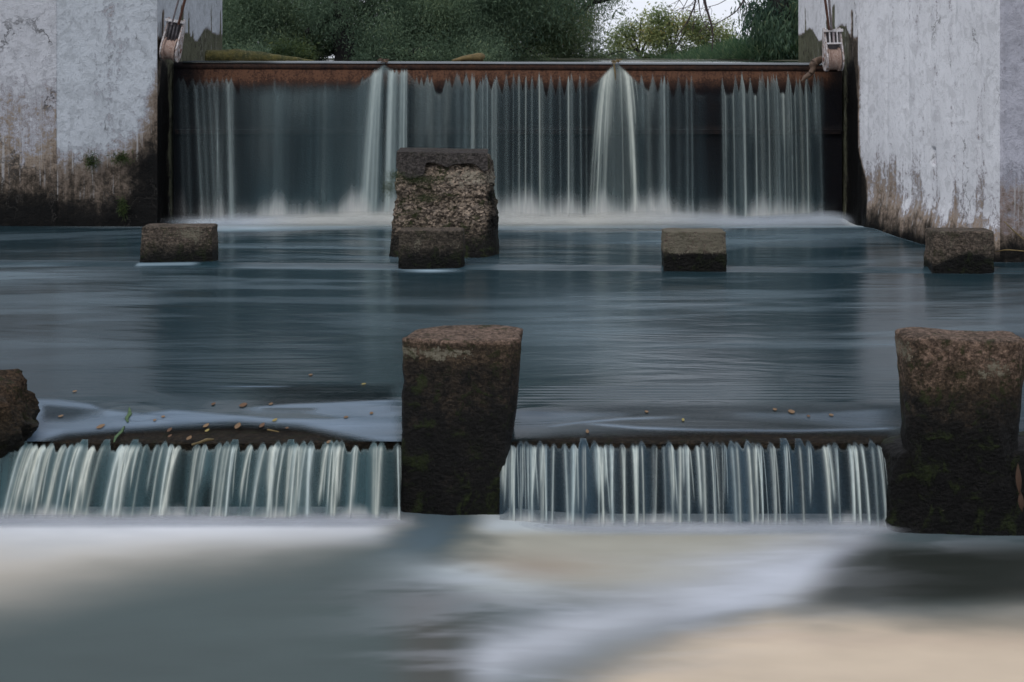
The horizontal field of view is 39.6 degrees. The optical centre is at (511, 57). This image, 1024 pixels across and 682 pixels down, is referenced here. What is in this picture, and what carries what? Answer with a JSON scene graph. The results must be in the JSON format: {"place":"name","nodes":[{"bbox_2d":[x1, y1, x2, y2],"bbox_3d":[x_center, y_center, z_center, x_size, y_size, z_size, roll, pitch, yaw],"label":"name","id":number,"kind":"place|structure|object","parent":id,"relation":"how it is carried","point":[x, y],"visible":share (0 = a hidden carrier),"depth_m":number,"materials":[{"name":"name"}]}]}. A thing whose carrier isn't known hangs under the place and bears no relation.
{"place":"outdoors","nodes":[
{"label":"outdoors","id":0,"kind":"place"},
{"bbox_2d":[0,439,400,519],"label":"waterfall","id":1,"kind":"structure","parent":0,"point":[291,479],"depth_m":7.87,"materials":[{"name":"liquid"}]},
{"bbox_2d":[182,60,821,64],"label":"water upstream","id":2,"kind":"object","parent":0,"point":[715,62],"visible":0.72,"depth_m":18.57,"materials":[{"name":"grey liquid"}]},
{"bbox_2d":[205,49,313,60],"bbox_3d":[-3.369,-0.023,18.992,1.434,0.203,0.222,0,0,-5],"label":"grassy bank","id":3,"kind":"object","parent":2,"relation":"on","point":[235,54],"visible":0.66,"depth_m":18.91,"materials":[{"name":"green plant"}]},
{"bbox_2d":[452,53,484,60],"bbox_3d":[-0.670,-0.008,22.001,0.523,0.145,0.151,0,0,0],"label":"driftwood","id":4,"kind":"object","parent":2,"relation":"on","point":[476,57],"visible":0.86,"depth_m":21.96,"materials":[{"name":"beige wood"}]},
{"bbox_2d":[0,218,1023,440],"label":"water pool","id":5,"kind":"structure","parent":0,"point":[616,323],"depth_m":11.38,"materials":[{"name":"blue liquid"}]},
{"bbox_2d":[0,369,39,457],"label":"mossy rock","id":6,"kind":"object","parent":5,"relation":"in","point":[19,412],"visible":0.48,"depth_m":8.04,"materials":[{"name":"brown stone"}]},
{"bbox_2d":[113,426,124,441],"bbox_3d":[-2.247,2.146,8.118,0.028,0.018,0.285,0,0,-2],"label":"water weed","id":7,"kind":"object","parent":5,"relation":"on","point":[118,434],"visible":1,"depth_m":8.12,"materials":[{"name":"green plant"}]},
{"bbox_2d":[125,407,131,421],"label":"water weed","id":8,"kind":"object","parent":5,"relation":"on","point":[129,414],"visible":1,"depth_m":8.45,"materials":[{"name":"green plant"}]},
{"bbox_2d":[140,223,218,261],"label":"concrete block","id":9,"kind":"structure","parent":5,"relation":"in","point":[183,242],"depth_m":14.56,"materials":[{"name":"grey concrete"}]},
{"bbox_2d":[398,227,464,268],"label":"concrete block","id":10,"kind":"structure","parent":5,"relation":"in","point":[430,247],"depth_m":14.29,"materials":[{"name":"grey concrete"}]},
{"bbox_2d":[379,148,499,257],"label":"ruined pier","id":11,"kind":"structure","parent":5,"relation":"in","point":[443,187],"depth_m":15.24,"materials":[{"name":"stone"}]},
{"bbox_2d":[401,325,522,514],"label":"weir pier","id":12,"kind":"structure","parent":5,"relation":"in","point":[460,389],"depth_m":7.93,"materials":[{"name":"stone"}]},
{"bbox_2d":[239,218,835,223],"bbox_3d":[-0.089,2.021,18.000,8.734,0.175,1.200,0,0,0],"label":"foam under gate","id":13,"kind":"object","parent":5,"relation":"on","point":[668,220],"visible":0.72,"depth_m":17.97,"materials":[{"name":"white liquid"}]},
{"bbox_2d":[661,228,726,271],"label":"concrete block","id":14,"kind":"structure","parent":5,"relation":"in","point":[695,250],"depth_m":14.11,"materials":[{"name":"grey concrete"}]},
{"bbox_2d":[924,227,993,273],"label":"concrete block","id":15,"kind":"structure","parent":5,"relation":"in","point":[948,250],"depth_m":13.97,"materials":[{"name":"grey concrete"}]},
{"bbox_2d":[995,249,1023,251],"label":"twig","id":16,"kind":"object","parent":5,"relation":"on","point":[1008,250],"visible":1,"depth_m":14.09,"materials":[{"name":"brown wood"}]},
{"bbox_2d":[0,507,1023,681],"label":"water below weir","id":17,"kind":"structure","parent":0,"point":[413,597],"depth_m":6.68,"materials":[{"name":"grey liquid"}]},
{"bbox_2d":[129,520,356,522],"bbox_3d":[-1.693,2.527,7.790,2.378,0.058,0.260,0,0,0],"label":"foam under weir","id":18,"kind":"object","parent":17,"relation":"on","point":[239,521],"visible":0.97,"depth_m":7.79,"materials":[{"name":"white liquid"}]},
{"bbox_2d":[607,526,855,530],"bbox_3d":[1.022,2.564,7.790,2.372,0.064,0.260,0,0,0],"label":"foam under weir","id":19,"kind":"object","parent":17,"relation":"on","point":[691,528],"visible":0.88,"depth_m":7.78,"materials":[{"name":"white liquid"}]},
{"bbox_2d":[880,327,1023,535],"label":"weir pier","id":20,"kind":"structure","parent":17,"relation":"in","point":[953,452],"depth_m":7.71,"materials":[{"name":"stone"},{"name":"moss"}]},
{"bbox_2d":[1018,491,1023,511],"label":"fallen leaf","id":21,"kind":"object","parent":20,"relation":"attached to","point":[1021,501],"visible":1,"depth_m":7.55,"materials":[{"name":"brown plant"}]},
{"bbox_2d":[258,0,766,57],"label":"sky","id":22,"kind":"structure","parent":0,"point":[719,9],"materials":[{"name":"white"}]},
{"bbox_2d":[214,66,823,220],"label":"waterfall","id":23,"kind":"structure","parent":0,"point":[354,193],"depth_m":18.21,"materials":[{"name":"liquid"}]},
{"bbox_2d":[612,59,621,79],"bbox_3d":[1.361,0.146,18.469,0.157,0.278,0.186,0,0,0],"label":"twig snag","id":24,"kind":"object","parent":23,"relation":"on","point":[613,61],"visible":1,"depth_m":18.47,"materials":[{"name":"wood"}]},
{"bbox_2d":[264,58,797,403],"bbox_3d":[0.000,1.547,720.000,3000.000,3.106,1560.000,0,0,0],"label":"ground","id":25,"kind":"structure","parent":0,"point":[302,394],"depth_m":13.14,"materials":[{"name":"grey"}]},
{"bbox_2d":[0,0,221,225],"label":"dam pier","id":26,"kind":"structure","parent":25,"relation":"on","point":[78,78],"depth_m":17.80,"materials":[{"name":"white concrete"}]},
{"bbox_2d":[82,148,100,173],"bbox_3d":[-5.218,1.286,17.739,0.304,0.350,0.196,0,0,0],"label":"grass tuft","id":27,"kind":"object","parent":26,"relation":"attached to","point":[91,159],"visible":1,"depth_m":17.72,"materials":[{"name":"green plant"}]},
{"bbox_2d":[107,150,132,165],"bbox_3d":[-4.869,1.244,17.742,0.447,0.256,0.208,0,0,0],"label":"grass tuft","id":28,"kind":"object","parent":26,"relation":"attached to","point":[118,157],"visible":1,"depth_m":17.72,"materials":[{"name":"green plant"}]},
{"bbox_2d":[114,194,128,221],"bbox_3d":[-4.855,1.849,17.726,0.188,0.418,0.189,0,0,-38],"label":"grass tuft","id":29,"kind":"object","parent":26,"relation":"attached to","point":[123,210],"visible":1,"depth_m":17.72,"materials":[{"name":"green plant"}]},
{"bbox_2d":[159,0,185,61],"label":"pulley block","id":30,"kind":"structure","parent":26,"relation":"attached to","point":[171,45],"depth_m":17.89,"materials":[{"name":"white paint"}]},
{"bbox_2d":[173,62,842,218],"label":"sluice gate","id":31,"kind":"structure","parent":26,"relation":"attached to","point":[699,153],"depth_m":18.57,"materials":[{"name":"metal"}]},
{"bbox_2d":[377,58,388,62],"bbox_3d":[-1.686,0.036,18.509,0.184,0.073,0.100,0,0,28],"label":"twig snag","id":32,"kind":"object","parent":31,"relation":"on","point":[382,60],"visible":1,"depth_m":18.50,"materials":[{"name":"wood"}]},
{"bbox_2d":[801,56,821,81],"bbox_3d":[3.903,0.130,18.332,0.417,0.350,0.113,0,0,-33],"label":"driftwood","id":33,"kind":"object","parent":31,"relation":"on","point":[814,63],"visible":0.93,"depth_m":18.27,"materials":[{"name":"brown wood"}]},
{"bbox_2d":[222,37,277,53],"bbox_3d":[-5.239,-0.150,28.065,1.349,0.552,1.484,0,0,0],"label":"shrub","id":34,"kind":"object","parent":25,"relation":"in","point":[252,48],"visible":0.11,"depth_m":28.06,"materials":[{"name":"green plant"}]},
{"bbox_2d":[262,29,321,59],"bbox_3d":[-4.478,-0.240,28.465,1.231,0.724,1.612,0,0,-23],"label":"shrub","id":35,"kind":"object","parent":25,"relation":"in","point":[300,50],"visible":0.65,"depth_m":28.20,"materials":[{"name":"green plant"}]},
{"bbox_2d":[346,42,458,59],"bbox_3d":[-2.239,-0.132,28.775,2.354,0.522,1.395,0,0,0],"label":"shrub","id":36,"kind":"object","parent":25,"relation":"in","point":[408,54],"visible":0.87,"depth_m":28.58,"materials":[{"name":"green plant"}]},
{"bbox_2d":[222,0,623,59],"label":"willow tree","id":37,"kind":"object","parent":25,"relation":"on","point":[338,29],"visible":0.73,"depth_m":29.54,"materials":[{"name":"green plant"}]},
{"bbox_2d":[27,408,899,513],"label":"weir wall","id":38,"kind":"structure","parent":25,"relation":"on","point":[253,435],"depth_m":8.07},
{"bbox_2d":[191,438,213,445],"bbox_3d":[-1.741,2.154,7.986,0.034,0.018,0.152,0,0,42],"label":"stick","id":39,"kind":"object","parent":38,"relation":"on","point":[203,441],"visible":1,"depth_m":7.99,"materials":[{"name":"brown wood"}]},
{"bbox_2d":[478,43,554,59],"bbox_3d":[-0.361,-0.157,32.975,2.681,0.562,1.503,0,0,0],"label":"shrub","id":40,"kind":"object","parent":25,"relation":"on","point":[534,56],"visible":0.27,"depth_m":32.76,"materials":[{"name":"green plant"}]},
{"bbox_2d":[464,0,633,58],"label":"willow tree","id":41,"kind":"object","parent":25,"relation":"on","point":[575,48],"visible":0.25,"depth_m":36.66,"materials":[{"name":"green plant"}]},
{"bbox_2d":[585,45,642,58],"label":"shrub","id":42,"kind":"object","parent":25,"relation":"on","point":[623,54],"visible":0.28,"depth_m":40.08,"materials":[{"name":"green plant"}]},
{"bbox_2d":[602,3,670,58],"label":"autumn tree","id":43,"kind":"object","parent":25,"relation":"on","point":[630,38],"visible":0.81,"depth_m":89.77,"materials":[{"name":"green plant"}]},
{"bbox_2d":[630,36,705,58],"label":"shrub","id":44,"kind":"object","parent":25,"relation":"on","point":[651,52],"visible":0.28,"depth_m":43.80,"materials":[{"name":"green plant"}]},
{"bbox_2d":[635,1,706,54],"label":"autumn tree","id":45,"kind":"object","parent":25,"relation":"on","point":[672,24],"visible":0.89,"depth_m":89.76,"materials":[{"name":"green plant"}]},
{"bbox_2d":[675,10,743,48],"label":"autumn tree","id":46,"kind":"object","parent":25,"relation":"on","point":[718,32],"visible":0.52,"depth_m":89.80,"materials":[{"name":"green plant"}]},
{"bbox_2d":[646,28,797,59],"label":"reeds","id":47,"kind":"object","parent":25,"relation":"on","point":[729,49],"visible":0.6,"depth_m":26.20,"materials":[{"name":"green plant"}]},
{"bbox_2d":[669,0,797,60],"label":"riverside tree","id":48,"kind":"object","parent":25,"relation":"on","point":[775,21],"visible":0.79,"depth_m":25.61,"materials":[{"name":"green plant"}]},
{"bbox_2d":[798,0,1023,261],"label":"dam pier","id":49,"kind":"structure","parent":25,"relation":"on","point":[933,113],"depth_m":16.01,"materials":[{"name":"white concrete"}]},
{"bbox_2d":[822,0,844,70],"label":"pulley block","id":50,"kind":"structure","parent":49,"relation":"attached to","point":[833,57],"depth_m":17.88,"materials":[{"name":"white paint"}]},
{"bbox_2d":[1004,221,1023,239],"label":"twig","id":51,"kind":"object","parent":25,"relation":"on","point":[1014,231],"visible":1,"depth_m":14.09,"materials":[{"name":"brown wood"}]},
{"bbox_2d":[500,438,887,527],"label":"waterfall","id":52,"kind":"structure","parent":0,"point":[527,482],"depth_m":7.89,"materials":[{"name":"liquid"}]},
{"bbox_2d":[1016,464,1021,494],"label":"fallen leaf","id":53,"kind":"object","parent":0,"point":[1018,479],"visible":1,"depth_m":7.55,"materials":[{"name":"brown plant"}]}
]}

